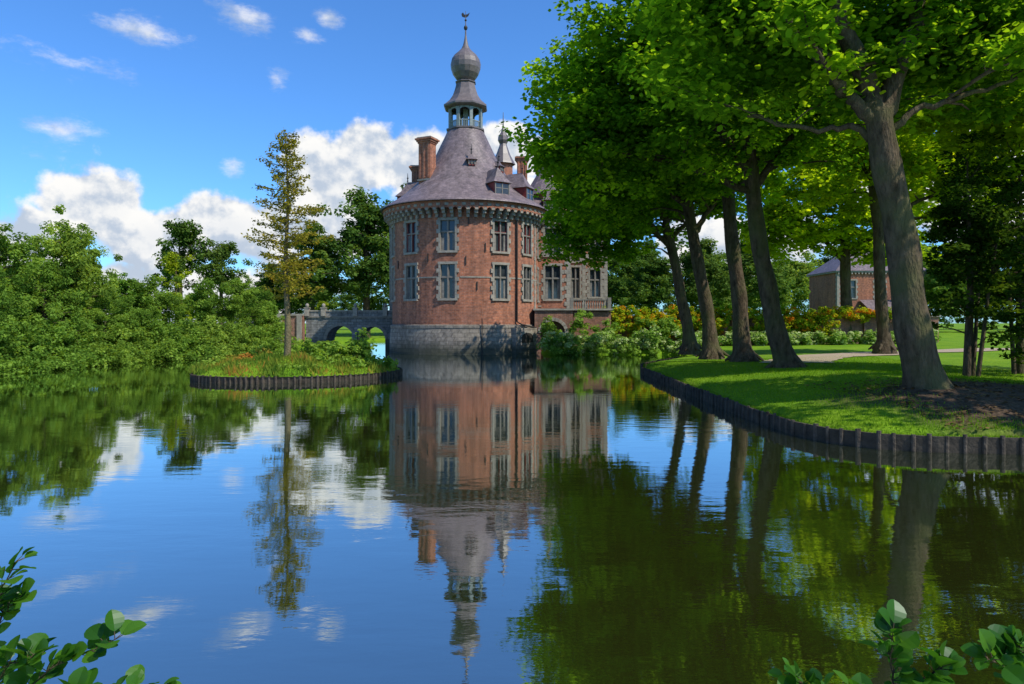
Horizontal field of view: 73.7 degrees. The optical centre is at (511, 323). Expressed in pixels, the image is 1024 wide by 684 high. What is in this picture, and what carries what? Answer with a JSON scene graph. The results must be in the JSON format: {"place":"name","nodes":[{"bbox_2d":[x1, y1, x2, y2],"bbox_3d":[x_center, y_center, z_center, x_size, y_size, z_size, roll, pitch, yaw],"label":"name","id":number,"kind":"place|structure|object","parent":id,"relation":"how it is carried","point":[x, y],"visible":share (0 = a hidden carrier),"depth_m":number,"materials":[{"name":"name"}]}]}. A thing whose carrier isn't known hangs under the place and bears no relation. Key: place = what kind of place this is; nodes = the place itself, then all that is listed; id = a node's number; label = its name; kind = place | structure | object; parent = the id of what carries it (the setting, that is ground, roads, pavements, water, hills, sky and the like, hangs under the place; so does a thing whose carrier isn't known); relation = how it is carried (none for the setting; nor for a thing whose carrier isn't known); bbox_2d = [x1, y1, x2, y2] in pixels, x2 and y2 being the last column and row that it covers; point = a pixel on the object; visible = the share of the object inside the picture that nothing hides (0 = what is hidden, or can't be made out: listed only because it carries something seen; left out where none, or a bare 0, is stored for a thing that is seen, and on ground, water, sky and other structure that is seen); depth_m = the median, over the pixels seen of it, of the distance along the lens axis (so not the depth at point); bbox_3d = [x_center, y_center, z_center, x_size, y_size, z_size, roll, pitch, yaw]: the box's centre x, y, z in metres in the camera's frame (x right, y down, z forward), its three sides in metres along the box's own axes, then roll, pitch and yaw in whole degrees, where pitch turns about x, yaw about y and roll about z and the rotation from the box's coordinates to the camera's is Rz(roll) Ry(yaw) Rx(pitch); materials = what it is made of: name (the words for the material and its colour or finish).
{"place":"outdoors","nodes":[
{"label":"outdoors","id":0,"kind":"place"},
{"bbox_2d":[0,0,1022,322],"label":"sky","id":1,"kind":"structure","parent":0,"point":[132,117],"materials":[{"name":"blue"}]},
{"bbox_2d":[0,341,1023,683],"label":"pond water","id":2,"kind":"structure","parent":0,"point":[522,519],"depth_m":6.91,"materials":[{"name":"blue liquid"}]},
{"bbox_2d":[193,359,399,376],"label":"island","id":3,"kind":"structure","parent":2,"relation":"in","point":[309,374],"depth_m":24.50,"materials":[{"name":"green plant"}]},
{"bbox_2d":[212,347,296,362],"bbox_3d":[-10.030,1.494,26.767,2.243,1.076,4.788,0,0,-42],"label":"red marsh plant","id":4,"kind":"object","parent":3,"relation":"on","point":[242,355],"visible":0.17,"depth_m":28.03,"materials":[{"name":"red plant"}]},
{"bbox_2d":[197,337,321,369],"bbox_3d":[-9.956,1.319,26.861,4.706,1.425,6.165,0,0,-17],"label":"island shrub","id":5,"kind":"object","parent":3,"relation":"on","point":[217,359],"visible":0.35,"depth_m":28.83,"materials":[{"name":"green plant"}]},
{"bbox_2d":[241,130,333,355],"bbox_3d":[-9.254,-3.132,28.328,3.410,9.680,3.829,0,0,0],"label":"larch tree","id":6,"kind":"object","parent":3,"relation":"on","point":[287,264],"visible":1,"depth_m":28.05,"materials":[{"name":"green plant"}]},
{"bbox_2d":[187,350,397,376],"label":"marsh grass","id":7,"kind":"structure","parent":3,"relation":"on","point":[272,361],"depth_m":25.16,"materials":[{"name":"green plant"}]},
{"bbox_2d":[190,367,402,383],"bbox_3d":[-8.527,2.265,27.197,8.177,0.873,7.132,0,0,0],"label":"island edging","id":8,"kind":"object","parent":3,"relation":"on","point":[276,379],"visible":0.27,"depth_m":24.01,"materials":[{"name":"brown wood"}]},
{"bbox_2d":[297,327,398,367],"bbox_3d":[-6.964,1.085,27.265,4.260,1.833,3.151,0,0,38],"label":"island shrub","id":9,"kind":"object","parent":3,"relation":"on","point":[349,352],"visible":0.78,"depth_m":27.15,"materials":[{"name":"green plant"}]},
{"bbox_2d":[5,323,1023,437],"bbox_3d":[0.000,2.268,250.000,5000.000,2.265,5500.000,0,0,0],"label":"ground","id":10,"kind":"structure","parent":0,"point":[952,339],"depth_m":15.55,"materials":[{"name":"green plant"}]},
{"bbox_2d":[0,353,9,375],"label":"bank shrub","id":11,"kind":"object","parent":10,"relation":"on","point":[1,365],"visible":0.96,"depth_m":27.12,"materials":[{"name":"green plant"}]},
{"bbox_2d":[0,266,32,342],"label":"bank tree","id":12,"kind":"object","parent":10,"relation":"on","point":[7,320],"visible":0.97,"depth_m":28.69,"materials":[{"name":"green plant"}]},
{"bbox_2d":[0,223,67,333],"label":"bank tree","id":13,"kind":"object","parent":10,"relation":"on","point":[15,252],"visible":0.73,"depth_m":31.16,"materials":[{"name":"green plant"}]},
{"bbox_2d":[7,257,96,337],"bbox_3d":[-22.969,-0.659,33.381,4.320,5.185,4.318,0,0,41],"label":"bank tree","id":14,"kind":"object","parent":10,"relation":"on","point":[68,295],"visible":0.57,"depth_m":33.52,"materials":[{"name":"green plant"}]},
{"bbox_2d":[0,308,109,375],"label":"bank shrub","id":15,"kind":"object","parent":10,"relation":"on","point":[47,346],"visible":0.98,"depth_m":30.72,"materials":[{"name":"green plant"}]},
{"bbox_2d":[3,204,116,332],"bbox_3d":[-23.325,-2.070,35.267,4.799,8.148,3.652,0,0,-40],"label":"bank tree","id":16,"kind":"object","parent":10,"relation":"on","point":[68,251],"visible":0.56,"depth_m":35.08,"materials":[{"name":"green plant"}]},
{"bbox_2d":[46,282,119,338],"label":"bank tree","id":17,"kind":"object","parent":10,"relation":"on","point":[93,298],"visible":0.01,"depth_m":43.97,"materials":[{"name":"green plant"}]},
{"bbox_2d":[47,223,122,348],"bbox_3d":[-25.136,-1.978,39.557,4.781,7.826,5.270,0,0,-36],"label":"bank tree","id":18,"kind":"object","parent":10,"relation":"on","point":[114,281],"visible":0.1,"depth_m":39.87,"materials":[{"name":"green plant"}]},
{"bbox_2d":[0,546,181,683],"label":"alder bush","id":19,"kind":"object","parent":10,"relation":"on","point":[30,650],"visible":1,"depth_m":2.20,"materials":[{"name":"green plant"}]},
{"bbox_2d":[77,295,137,342],"bbox_3d":[-21.736,0.200,36.207,3.147,3.399,3.145,0,0,18],"label":"bank tree","id":20,"kind":"object","parent":10,"relation":"on","point":[103,320],"visible":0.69,"depth_m":36.14,"materials":[{"name":"green plant"}]},
{"bbox_2d":[73,321,182,366],"bbox_3d":[-20.643,0.966,35.806,4.433,2.377,6.085,0,0,20],"label":"bank shrub","id":21,"kind":"object","parent":10,"relation":"on","point":[123,348],"visible":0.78,"depth_m":36.01,"materials":[{"name":"green plant"}]},
{"bbox_2d":[98,295,162,339],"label":"bank tree","id":22,"kind":"object","parent":10,"relation":"on","point":[132,313],"visible":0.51,"depth_m":38.20,"materials":[{"name":"green plant"}]},
{"bbox_2d":[120,274,195,336],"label":"bank tree","id":23,"kind":"object","parent":10,"relation":"on","point":[163,302],"visible":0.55,"depth_m":41.84,"materials":[{"name":"green plant"}]},
{"bbox_2d":[152,251,195,330],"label":"tree","id":24,"kind":"object","parent":10,"relation":"on","point":[171,263],"visible":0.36,"depth_m":51.99,"materials":[{"name":"green plant"}]},
{"bbox_2d":[134,316,223,360],"bbox_3d":[-19.363,0.817,38.990,4.391,2.667,4.734,0,0,42],"label":"bank shrub","id":25,"kind":"object","parent":10,"relation":"on","point":[183,347],"visible":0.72,"depth_m":38.80,"materials":[{"name":"green plant"}]},
{"bbox_2d":[152,218,210,328],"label":"poplar tree","id":26,"kind":"object","parent":10,"relation":"on","point":[182,234],"visible":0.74,"depth_m":61.72,"materials":[{"name":"green plant"}]},
{"bbox_2d":[167,277,233,327],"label":"bank tree","id":27,"kind":"object","parent":10,"relation":"on","point":[203,307],"visible":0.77,"depth_m":43.34,"materials":[{"name":"green plant"}]},
{"bbox_2d":[191,239,252,324],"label":"poplar tree","id":28,"kind":"object","parent":10,"relation":"on","point":[218,256],"visible":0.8,"depth_m":62.61,"materials":[{"name":"green plant"}]},
{"bbox_2d":[176,315,272,358],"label":"bank shrub","id":29,"kind":"object","parent":10,"relation":"on","point":[226,337],"visible":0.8,"depth_m":41.07,"materials":[{"name":"green plant"}]},
{"bbox_2d":[209,274,272,336],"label":"bank tree","id":30,"kind":"object","parent":10,"relation":"on","point":[236,301],"visible":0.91,"depth_m":44.40,"materials":[{"name":"green plant"}]},
{"bbox_2d":[233,314,299,354],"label":"bank shrub","id":31,"kind":"object","parent":10,"relation":"on","point":[277,344],"visible":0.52,"depth_m":43.83,"materials":[{"name":"green plant"}]},
{"bbox_2d":[243,289,291,331],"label":"bank tree","id":32,"kind":"object","parent":10,"relation":"on","point":[272,310],"visible":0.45,"depth_m":47.02,"materials":[{"name":"green plant"}]},
{"bbox_2d":[246,262,309,313],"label":"oak tree","id":33,"kind":"object","parent":10,"relation":"on","point":[267,281],"visible":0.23,"depth_m":82.88,"materials":[{"name":"green plant"}]},
{"bbox_2d":[272,210,348,320],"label":"oak tree","id":34,"kind":"object","parent":10,"relation":"on","point":[338,288],"visible":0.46,"depth_m":78.99,"materials":[{"name":"green plant"}]},
{"bbox_2d":[254,303,391,348],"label":"stone arch bridge","id":35,"kind":"structure","parent":10,"relation":"on","point":[323,324],"depth_m":55.96,"materials":[{"name":"stone"}]},
{"bbox_2d":[314,301,337,333],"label":"golden shrub","id":36,"kind":"object","parent":10,"relation":"on","point":[319,305],"visible":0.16,"depth_m":60.49,"materials":[{"name":"green plant"}]},
{"bbox_2d":[307,183,406,337],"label":"oak tree","id":37,"kind":"object","parent":10,"relation":"on","point":[365,231],"visible":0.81,"depth_m":78.95,"materials":[{"name":"green plant"}]},
{"bbox_2d":[363,199,392,309],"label":"oak tree","id":38,"kind":"object","parent":10,"relation":"on","point":[385,281],"visible":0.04,"depth_m":85.21,"materials":[{"name":"green plant"}]},
{"bbox_2d":[380,11,607,354],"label":"moated castle","id":39,"kind":"structure","parent":10,"relation":"on","point":[469,274],"depth_m":46.88,"materials":[{"name":"brick"}]},
{"bbox_2d":[393,159,599,299],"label":"window frames","id":40,"kind":"structure","parent":39,"relation":"in","point":[527,238],"depth_m":47.18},
{"bbox_2d":[408,162,599,342],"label":"window glass","id":41,"kind":"structure","parent":39,"relation":"in","point":[498,190],"depth_m":46.82,"materials":[{"name":"glass"}]},
{"bbox_2d":[3,234,1014,328],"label":"distant trees","id":42,"kind":"object","parent":10,"relation":"on","point":[639,280],"visible":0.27,"depth_m":81.41,"materials":[{"name":"green plant"}]},
{"bbox_2d":[533,298,612,352],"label":"castle terrace","id":43,"kind":"structure","parent":10,"relation":"on","point":[562,319],"depth_m":48.20,"materials":[{"name":"stone"}]},
{"bbox_2d":[538,309,681,354],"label":"waterside shrub","id":44,"kind":"object","parent":10,"relation":"on","point":[668,323],"visible":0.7,"depth_m":46.91,"materials":[{"name":"green plant"}]},
{"bbox_2d":[533,164,786,354],"bbox_3d":[7.965,-4.332,38.356,13.535,12.063,10.714,0,0,0],"label":"plane tree","id":45,"kind":"object","parent":10,"relation":"on","point":[624,251],"visible":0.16,"depth_m":36.85,"materials":[{"name":"green plant"}]},
{"bbox_2d":[536,84,802,359],"bbox_3d":[7.460,-5.692,32.942,12.839,14.984,8.591,0,0,0],"label":"plane tree","id":46,"kind":"object","parent":10,"relation":"on","point":[711,349],"visible":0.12,"depth_m":31.82,"materials":[{"name":"green plant"}]},
{"bbox_2d":[518,57,831,361],"bbox_3d":[7.560,-5.833,29.158,14.039,15.267,9.820,0,0,22],"label":"plane tree","id":47,"kind":"object","parent":10,"relation":"on","point":[743,350],"visible":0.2,"depth_m":28.28,"materials":[{"name":"green plant"}]},
{"bbox_2d":[495,0,901,368],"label":"plane tree","id":48,"kind":"object","parent":10,"relation":"on","point":[583,136],"visible":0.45,"depth_m":22.60,"materials":[{"name":"green plant"}]},
{"bbox_2d":[536,324,941,354],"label":"hydrangea bush","id":49,"kind":"object","parent":10,"relation":"on","point":[644,341],"visible":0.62,"depth_m":45.39,"materials":[{"name":"green plant"}]},
{"bbox_2d":[602,304,891,338],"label":"flowering shrubs","id":50,"kind":"object","parent":10,"relation":"on","point":[812,317],"visible":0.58,"depth_m":48.81,"materials":[{"name":"green plant"}]},
{"bbox_2d":[642,305,874,330],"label":"flowering creeper","id":51,"kind":"object","parent":50,"relation":"on","point":[795,313],"visible":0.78,"depth_m":48.66,"materials":[{"name":"orange plant"}]},
{"bbox_2d":[611,315,940,344],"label":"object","id":52,"kind":"structure","parent":10,"relation":"on","point":[856,325],"depth_m":49.60,"materials":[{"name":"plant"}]},
{"bbox_2d":[618,0,1023,389],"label":"plane tree","id":53,"kind":"object","parent":10,"relation":"on","point":[855,54],"visible":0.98,"depth_m":13.79,"materials":[{"name":"green plant"}]},
{"bbox_2d":[640,356,1023,454],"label":"wooden bank edging","id":54,"kind":"object","parent":10,"relation":"on","point":[930,443],"visible":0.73,"depth_m":11.56,"materials":[{"name":"brown wood"}]},
{"bbox_2d":[738,132,949,343],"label":"plane tree","id":55,"kind":"object","parent":10,"relation":"on","point":[849,238],"visible":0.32,"depth_m":48.65,"materials":[{"name":"green plant"}]},
{"bbox_2d":[809,272,930,314],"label":"house walls","id":56,"kind":"structure","parent":10,"relation":"on","point":[822,290],"depth_m":86.27,"materials":[{"name":"brick"}]},
{"bbox_2d":[851,281,854,297],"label":"house glass","id":57,"kind":"object","parent":56,"relation":"in","point":[852,283],"visible":0.21,"depth_m":85.17,"materials":[{"name":"blue glass"}]},
{"bbox_2d":[807,271,926,308],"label":"house trim","id":58,"kind":"structure","parent":56,"relation":"attached to","point":[837,288],"depth_m":84.95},
{"bbox_2d":[806,253,930,310],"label":"house roof","id":59,"kind":"structure","parent":56,"relation":"on","point":[833,264],"depth_m":85.51,"materials":[{"name":"tile"}]},
{"bbox_2d":[767,599,1023,683],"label":"alder bush","id":60,"kind":"object","parent":10,"relation":"on","point":[1002,647],"visible":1,"depth_m":2.18,"materials":[{"name":"green plant"}]},
{"bbox_2d":[772,112,1023,353],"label":"plane tree","id":61,"kind":"object","parent":10,"relation":"on","point":[919,165],"visible":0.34,"depth_m":33.72,"materials":[{"name":"green plant"}]},
{"bbox_2d":[806,377,1023,433],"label":"leaf litter","id":62,"kind":"object","parent":10,"relation":"on","point":[954,386],"visible":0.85,"depth_m":13.69,"materials":[{"name":"brown plant"}]},
{"bbox_2d":[841,0,1023,187],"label":"plane tree","id":63,"kind":"object","parent":10,"relation":"on","point":[947,132],"visible":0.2,"depth_m":19.71,"materials":[{"name":"green plant"}]},
{"bbox_2d":[921,131,1023,376],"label":"yew tree","id":64,"kind":"object","parent":10,"relation":"on","point":[974,243],"visible":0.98,"depth_m":19.48,"materials":[{"name":"green plant"}]},
{"bbox_2d":[940,132,1023,374],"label":"yew tree","id":65,"kind":"object","parent":10,"relation":"on","point":[1016,355],"visible":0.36,"depth_m":20.41,"materials":[{"name":"green plant"}]},
{"bbox_2d":[966,138,1023,337],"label":"yew tree","id":66,"kind":"object","parent":10,"relation":"on","point":[1013,298],"visible":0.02,"depth_m":23.04,"materials":[{"name":"green plant"}]},
{"bbox_2d":[987,219,1023,346],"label":"yew tree","id":67,"kind":"object","parent":10,"relation":"on","point":[1005,316],"visible":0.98,"depth_m":18.15,"materials":[{"name":"green plant"}]},
{"bbox_2d":[759,348,1009,362],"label":"garden path","id":68,"kind":"structure","parent":0,"point":[832,356],"depth_m":31.76,"materials":[{"name":"beige gravel"}]}
]}

